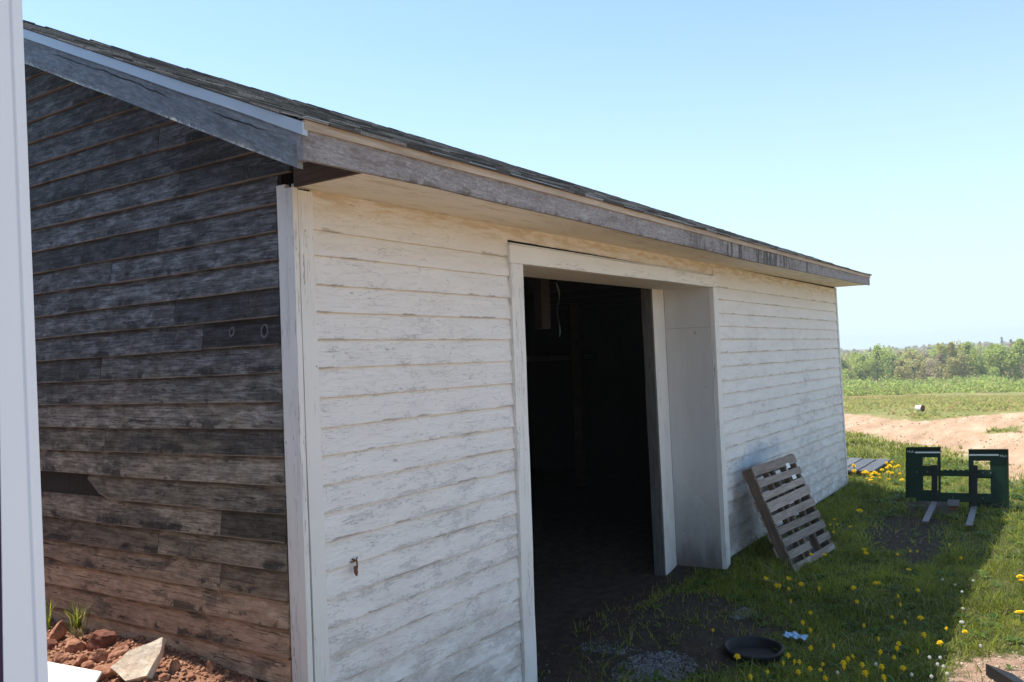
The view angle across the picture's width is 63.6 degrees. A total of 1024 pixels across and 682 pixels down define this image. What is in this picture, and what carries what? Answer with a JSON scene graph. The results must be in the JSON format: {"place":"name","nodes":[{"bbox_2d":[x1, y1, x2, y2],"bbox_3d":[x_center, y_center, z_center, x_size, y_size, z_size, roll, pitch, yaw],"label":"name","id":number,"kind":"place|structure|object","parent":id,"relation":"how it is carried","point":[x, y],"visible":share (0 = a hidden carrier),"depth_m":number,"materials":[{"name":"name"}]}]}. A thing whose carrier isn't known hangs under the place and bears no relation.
{"place":"outdoors","nodes":[
{"label":"outdoors","id":0,"kind":"place"},
{"bbox_2d":[0,0,47,681],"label":"white building","id":1,"kind":"structure","parent":0,"point":[23,645],"depth_m":1.53,"materials":[{"name":"plastic"}]},
{"bbox_2d":[22,0,1023,349],"label":"sky","id":2,"kind":"structure","parent":0,"point":[883,139],"materials":[{"name":"blue"}]},
{"bbox_2d":[46,344,1023,681],"bbox_3d":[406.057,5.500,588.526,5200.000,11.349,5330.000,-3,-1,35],"label":"ground","id":3,"kind":"structure","parent":0,"point":[592,546],"depth_m":8.01,"materials":[{"name":"brown soil"}]},
{"bbox_2d":[47,639,58,649],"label":"stone","id":4,"kind":"object","parent":3,"relation":"on","point":[52,643],"visible":0.69,"depth_m":4.48,"materials":[{"name":"brown stone"}]},
{"bbox_2d":[45,595,60,629],"bbox_3d":[-2.703,1.572,4.771,0.191,0.206,0.226,-2,-1,12],"label":"grass tuft","id":5,"kind":"object","parent":3,"relation":"on","point":[48,620],"visible":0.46,"depth_m":4.79,"materials":[{"name":"green plant"}]},
{"bbox_2d":[48,620,66,639],"bbox_3d":[-2.559,1.641,4.659,0.070,0.131,0.083,-2,-13,23],"label":"stone","id":6,"kind":"object","parent":3,"relation":"on","point":[58,631],"visible":0.84,"depth_m":4.64,"materials":[{"name":"red stone"}]},
{"bbox_2d":[53,652,71,662],"bbox_3d":[-2.302,1.619,4.223,0.071,0.049,0.085,-2,-1,17],"label":"stone","id":7,"kind":"object","parent":3,"relation":"on","point":[63,657],"visible":0.94,"depth_m":4.21,"materials":[{"name":"red stone"}]},
{"bbox_2d":[62,636,79,645],"bbox_3d":[-2.374,1.629,4.462,0.093,0.064,0.080,-3,-2,42],"label":"stone","id":8,"kind":"object","parent":3,"relation":"on","point":[65,641],"visible":0.39,"depth_m":4.45,"materials":[{"name":"red stone"}]},
{"bbox_2d":[48,662,101,681],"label":"white sheet","id":9,"kind":"object","parent":3,"relation":"on","point":[57,672],"visible":0.55,"depth_m":3.75,"materials":[{"name":"white"}]},
{"bbox_2d":[64,638,85,652],"bbox_3d":[-2.321,1.629,4.401,0.098,0.088,0.119,10,-3,-11],"label":"stone","id":10,"kind":"object","parent":3,"relation":"on","point":[74,645],"visible":0.79,"depth_m":4.36,"materials":[{"name":"red stone"}]},
{"bbox_2d":[68,626,86,637],"bbox_3d":[-2.359,1.575,4.480,0.097,0.064,0.072,-1,-1,-31],"label":"grass tuft","id":11,"kind":"object","parent":3,"relation":"on","point":[76,633],"visible":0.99,"depth_m":4.48,"materials":[{"name":"plant"}]},
{"bbox_2d":[62,599,93,634],"bbox_3d":[-2.413,1.517,4.559,0.229,0.195,0.256,-1,-1,-23],"label":"grass tuft","id":12,"kind":"object","parent":3,"relation":"on","point":[77,622],"visible":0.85,"depth_m":4.56,"materials":[{"name":"green plant"}]},
{"bbox_2d":[74,654,87,665],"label":"stone","id":13,"kind":"object","parent":3,"relation":"on","point":[80,659],"visible":0.88,"depth_m":4.13,"materials":[{"name":"red stone"}]},
{"bbox_2d":[81,660,95,669],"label":"stone","id":14,"kind":"object","parent":3,"relation":"on","point":[90,664],"visible":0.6,"depth_m":4.00,"materials":[{"name":"red stone"}]},
{"bbox_2d":[88,649,107,662],"bbox_3d":[-2.063,1.572,4.115,0.086,0.074,0.097,-2,-18,10],"label":"stone","id":15,"kind":"object","parent":3,"relation":"on","point":[98,655],"visible":0.73,"depth_m":4.10,"materials":[{"name":"red stone"}]},
{"bbox_2d":[86,629,117,650],"bbox_3d":[-2.178,1.600,4.389,0.113,0.111,0.128,10,-3,18],"label":"stone","id":16,"kind":"object","parent":3,"relation":"on","point":[101,639],"visible":0.77,"depth_m":4.34,"materials":[{"name":"brown stone"}]},
{"bbox_2d":[93,664,118,680],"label":"stone","id":17,"kind":"object","parent":3,"relation":"on","point":[107,671],"visible":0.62,"depth_m":3.88,"materials":[{"name":"red stone"}]},
{"bbox_2d":[106,645,128,660],"bbox_3d":[-1.982,1.574,4.142,0.130,0.063,0.063,-25,5,-15],"label":"stone","id":18,"kind":"object","parent":3,"relation":"on","point":[117,652],"visible":0.7,"depth_m":4.13,"materials":[{"name":"red stone"}]},
{"bbox_2d":[117,643,131,648],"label":"stone","id":19,"kind":"object","parent":3,"relation":"on","point":[122,644],"visible":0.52,"depth_m":4.25,"materials":[{"name":"brown stone"}]},
{"bbox_2d":[110,637,166,681],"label":"stone","id":20,"kind":"object","parent":3,"relation":"on","point":[139,663],"visible":1,"depth_m":3.86,"materials":[{"name":"beige stone"}]},
{"bbox_2d":[46,617,257,681],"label":"soil crumbs","id":21,"kind":"object","parent":3,"relation":"on","point":[199,667],"visible":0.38,"depth_m":4.10,"materials":[{"name":"red soil"}]},
{"bbox_2d":[158,672,169,681],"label":"stone","id":22,"kind":"object","parent":3,"relation":"on","point":[162,676],"visible":1,"depth_m":3.83,"materials":[{"name":"red stone"}]},
{"bbox_2d":[168,658,180,671],"bbox_3d":[-1.612,1.549,3.946,0.058,0.064,0.044,-2,-1,-16],"label":"stone","id":23,"kind":"object","parent":3,"relation":"on","point":[174,665],"visible":1,"depth_m":3.93,"materials":[{"name":"red stone"}]},
{"bbox_2d":[187,672,195,679],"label":"stone","id":24,"kind":"object","parent":3,"relation":"on","point":[191,675],"visible":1,"depth_m":3.85,"materials":[{"name":"red stone"}]},
{"bbox_2d":[206,660,214,672],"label":"stone","id":25,"kind":"object","parent":3,"relation":"on","point":[210,668],"visible":0.98,"depth_m":3.94,"materials":[{"name":"red stone"}]},
{"bbox_2d":[216,675,224,681],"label":"stone","id":26,"kind":"object","parent":3,"relation":"on","point":[221,678],"visible":1,"depth_m":3.85,"materials":[{"name":"red stone"}]},
{"bbox_2d":[239,675,249,681],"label":"stone","id":27,"kind":"object","parent":3,"relation":"on","point":[246,678],"visible":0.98,"depth_m":3.84,"materials":[{"name":"brown stone"}]},
{"bbox_2d":[23,20,871,681],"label":"shed","id":28,"kind":"structure","parent":3,"relation":"on","point":[321,392],"depth_m":4.52,"materials":[{"name":"white paint"}]},
{"bbox_2d":[555,283,560,336],"bbox_3d":[0.382,-0.254,6.757,0.032,0.444,0.044,-1,-1,-29],"label":"twine","id":29,"kind":"object","parent":28,"relation":"hanging from","point":[557,287],"visible":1,"depth_m":6.76,"materials":[{"name":"beige fabric"}]},
{"bbox_2d":[734,654,740,675],"bbox_3d":[1.472,2.153,5.444,0.048,0.190,0.049,3,10,-16],"label":"dandelion","id":30,"kind":"object","parent":3,"relation":"on","point":[737,656],"visible":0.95,"depth_m":5.43,"materials":[{"name":"yellow plant"}]},
{"bbox_2d":[723,635,783,665],"bbox_3d":[1.695,2.193,5.805,0.418,0.105,0.440,-3,-1,35],"label":"feed pan","id":31,"kind":"object","parent":3,"relation":"on","point":[760,649],"visible":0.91,"depth_m":5.86,"materials":[{"name":"black rubber"}]},
{"bbox_2d":[537,514,1023,681],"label":"pebbles","id":32,"kind":"object","parent":3,"relation":"on","point":[812,605],"visible":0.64,"depth_m":6.86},
{"bbox_2d":[741,454,834,571],"bbox_3d":[2.806,1.716,8.366,0.959,1.054,0.131,-5,-21,-46],"label":"pallet","id":33,"kind":"object","parent":3,"relation":"on","point":[773,511],"visible":0.99,"depth_m":8.26,"materials":[{"name":"grey wood"}]},
{"bbox_2d":[783,631,807,640],"bbox_3d":[2.078,2.161,6.059,0.158,0.047,0.096,-3,-1,35],"label":"plastic scrap","id":34,"kind":"object","parent":3,"relation":"on","point":[795,635],"visible":1,"depth_m":6.05,"materials":[{"name":"blue plastic"}]},
{"bbox_2d":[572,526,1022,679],"bbox_3d":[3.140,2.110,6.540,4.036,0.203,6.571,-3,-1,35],"label":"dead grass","id":35,"kind":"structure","parent":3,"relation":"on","point":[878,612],"depth_m":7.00,"materials":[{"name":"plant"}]},
{"bbox_2d":[732,463,892,569],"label":"grass","id":36,"kind":"structure","parent":3,"relation":"on","point":[867,482],"depth_m":10.44,"materials":[{"name":"green plant"}]},
{"bbox_2d":[841,354,851,379],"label":"tree","id":37,"kind":"object","parent":3,"relation":"on","point":[846,371],"visible":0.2,"depth_m":188.90,"materials":[{"name":"green plant"}]},
{"bbox_2d":[842,352,851,359],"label":"tree","id":38,"kind":"object","parent":3,"relation":"on","point":[847,355],"visible":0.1,"depth_m":244.14,"materials":[{"name":"green plant"}]},
{"bbox_2d":[843,364,861,381],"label":"tree","id":39,"kind":"object","parent":3,"relation":"on","point":[850,373],"visible":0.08,"depth_m":192.64,"materials":[{"name":"green plant"}]},
{"bbox_2d":[846,352,865,377],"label":"tree","id":40,"kind":"object","parent":3,"relation":"on","point":[853,354],"visible":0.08,"depth_m":216.95,"materials":[{"name":"green plant"}]},
{"bbox_2d":[849,354,874,375],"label":"tree","id":41,"kind":"object","parent":3,"relation":"on","point":[872,372],"visible":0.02,"depth_m":199.53,"materials":[{"name":"green plant"}]},
{"bbox_2d":[849,353,875,382],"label":"tree","id":42,"kind":"object","parent":3,"relation":"on","point":[858,365],"visible":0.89,"depth_m":187.36,"materials":[{"name":"green plant"}]},
{"bbox_2d":[861,670,869,681],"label":"dandelion","id":43,"kind":"object","parent":3,"relation":"on","point":[865,673],"visible":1,"depth_m":5.11,"materials":[{"name":"yellow plant"}]},
{"bbox_2d":[847,457,890,476],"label":"wooden platform","id":44,"kind":"structure","parent":3,"relation":"on","point":[870,465],"depth_m":14.21,"materials":[{"name":"grey wood"}]},
{"bbox_2d":[862,343,894,382],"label":"tree","id":45,"kind":"object","parent":3,"relation":"on","point":[880,358],"visible":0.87,"depth_m":184.10,"materials":[{"name":"green plant"}]},
{"bbox_2d":[881,353,908,381],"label":"tree","id":46,"kind":"object","parent":3,"relation":"on","point":[893,360],"visible":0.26,"depth_m":196.50,"materials":[{"name":"green plant"}]},
{"bbox_2d":[768,615,1023,681],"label":"dry crumbs","id":47,"kind":"object","parent":3,"relation":"on","point":[977,664],"visible":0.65,"depth_m":5.49,"materials":[{"name":"stone"}]},
{"bbox_2d":[893,350,903,359],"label":"tree","id":48,"kind":"object","parent":3,"relation":"on","point":[899,353],"visible":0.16,"depth_m":237.37,"materials":[{"name":"green plant"}]},
{"bbox_2d":[900,665,906,679],"bbox_3d":[2.495,2.139,5.238,0.042,0.164,0.041,-15,3,-17],"label":"dandelion","id":49,"kind":"object","parent":3,"relation":"on","point":[902,667],"visible":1,"depth_m":5.24,"materials":[{"name":"yellow plant"}]},
{"bbox_2d":[893,358,917,381],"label":"tree","id":50,"kind":"object","parent":3,"relation":"on","point":[901,362],"visible":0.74,"depth_m":186.92,"materials":[{"name":"green plant"}]},
{"bbox_2d":[898,349,925,379],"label":"tree","id":51,"kind":"object","parent":3,"relation":"on","point":[910,354],"visible":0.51,"depth_m":196.64,"materials":[{"name":"green plant"}]},
{"bbox_2d":[910,357,916,380],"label":"conifer","id":52,"kind":"object","parent":3,"relation":"on","point":[913,370],"visible":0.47,"depth_m":189.16,"materials":[{"name":"green plant"}]},
{"bbox_2d":[915,405,924,410],"bbox_3d":[13.459,2.216,27.276,0.220,0.220,0.234,-1,-1,-33],"label":"pail","id":53,"kind":"object","parent":3,"relation":"on","point":[920,407],"visible":0.91,"depth_m":27.20,"materials":[{"name":"white plastic"}]},
{"bbox_2d":[899,357,941,379],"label":"tree","id":54,"kind":"object","parent":3,"relation":"on","point":[923,364],"visible":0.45,"depth_m":183.28,"materials":[{"name":"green plant"}]},
{"bbox_2d":[921,632,929,654],"bbox_3d":[2.875,2.120,5.718,0.042,0.204,0.041,-13,-8,1],"label":"dandelion","id":55,"kind":"object","parent":3,"relation":"on","point":[924,634],"visible":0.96,"depth_m":5.72,"materials":[{"name":"yellow plant"}]},
{"bbox_2d":[840,337,1015,357],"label":"woods","id":56,"kind":"object","parent":3,"relation":"on","point":[923,349],"visible":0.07,"depth_m":493.97,"materials":[{"name":"green plant"}]},
{"bbox_2d":[842,372,1023,395],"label":"thicket","id":57,"kind":"object","parent":3,"relation":"on","point":[971,384],"visible":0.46,"depth_m":102.94,"materials":[{"name":"green plant"}]},
{"bbox_2d":[845,410,1023,464],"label":"road stones","id":58,"kind":"object","parent":3,"relation":"on","point":[946,436],"visible":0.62,"depth_m":19.95,"materials":[{"name":"beige stone"}]},
{"bbox_2d":[927,344,948,375],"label":"tree","id":59,"kind":"object","parent":3,"relation":"on","point":[945,354],"visible":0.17,"depth_m":187.63,"materials":[{"name":"green plant"}]},
{"bbox_2d":[936,640,944,659],"bbox_3d":[2.912,2.121,5.586,0.049,0.185,0.048,-3,-12,-42],"label":"dandelion","id":60,"kind":"object","parent":3,"relation":"on","point":[940,643],"visible":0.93,"depth_m":5.59,"materials":[{"name":"yellow plant"}]},
{"bbox_2d":[925,353,959,378],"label":"tree","id":61,"kind":"object","parent":3,"relation":"on","point":[934,362],"visible":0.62,"depth_m":170.15,"materials":[{"name":"brown plant"}]},
{"bbox_2d":[931,339,976,379],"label":"tree","id":62,"kind":"object","parent":3,"relation":"on","point":[950,349],"visible":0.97,"depth_m":166.87,"materials":[{"name":"green plant"}]},
{"bbox_2d":[905,447,1008,525],"bbox_3d":[5.384,1.745,10.149,1.177,0.927,1.339,-1,-8,34],"label":"fork attachment","id":63,"kind":"object","parent":3,"relation":"on","point":[997,473],"visible":0.99,"depth_m":10.56,"materials":[{"name":"green paint"}]},
{"bbox_2d":[948,341,985,377],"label":"tree","id":64,"kind":"object","parent":3,"relation":"on","point":[968,347],"visible":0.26,"depth_m":182.17,"materials":[{"name":"green plant"}]},
{"bbox_2d":[951,350,999,379],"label":"tree","id":65,"kind":"object","parent":3,"relation":"on","point":[979,367],"visible":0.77,"depth_m":166.35,"materials":[{"name":"green plant"}]},
{"bbox_2d":[978,343,996,377],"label":"tree","id":66,"kind":"object","parent":3,"relation":"on","point":[991,345],"visible":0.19,"depth_m":183.24,"materials":[{"name":"green plant"}]},
{"bbox_2d":[981,343,1010,381],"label":"tree","id":67,"kind":"object","parent":3,"relation":"on","point":[989,360],"visible":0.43,"depth_m":167.34,"materials":[{"name":"green plant"}]},
{"bbox_2d":[986,664,1023,681],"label":"wooden plank","id":68,"kind":"object","parent":3,"relation":"on","point":[996,674],"visible":1,"depth_m":5.20,"materials":[{"name":"grey wood"}]},
{"bbox_2d":[993,338,1023,378],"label":"tree","id":69,"kind":"object","parent":3,"relation":"on","point":[1013,359],"visible":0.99,"depth_m":163.60,"materials":[{"name":"green plant"}]},
{"bbox_2d":[1004,341,1023,380],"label":"tree","id":70,"kind":"object","parent":3,"relation":"on","point":[1021,367],"visible":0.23,"depth_m":175.38,"materials":[{"name":"green plant"}]},
{"bbox_2d":[1015,610,1023,622],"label":"dandelion","id":71,"kind":"object","parent":3,"relation":"on","point":[1020,612],"visible":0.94,"depth_m":6.22,"materials":[{"name":"yellow plant"}]},
{"bbox_2d":[580,607,755,681],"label":"gravel","id":72,"kind":"structure","parent":0,"point":[649,671],"depth_m":5.69,"materials":[{"name":"grey gravel"}]},
{"bbox_2d":[537,503,1023,681],"bbox_3d":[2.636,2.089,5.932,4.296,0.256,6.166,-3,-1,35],"label":"grass","id":73,"kind":"structure","parent":0,"point":[1003,567],"depth_m":6.61,"materials":[{"name":"green plant"}]},
{"bbox_2d":[796,452,1023,563],"bbox_3d":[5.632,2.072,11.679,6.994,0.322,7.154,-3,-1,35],"label":"grass","id":74,"kind":"structure","parent":0,"point":[977,527],"depth_m":10.11,"materials":[{"name":"green plant"}]},
{"bbox_2d":[843,394,1023,432],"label":"field grass","id":75,"kind":"structure","parent":0,"point":[996,403],"depth_m":33.89,"materials":[{"name":"plant"}]},
{"bbox_2d":[845,425,1022,466],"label":"grass","id":76,"kind":"structure","parent":0,"point":[862,441],"depth_m":16.89,"materials":[{"name":"green plant"}]}
]}

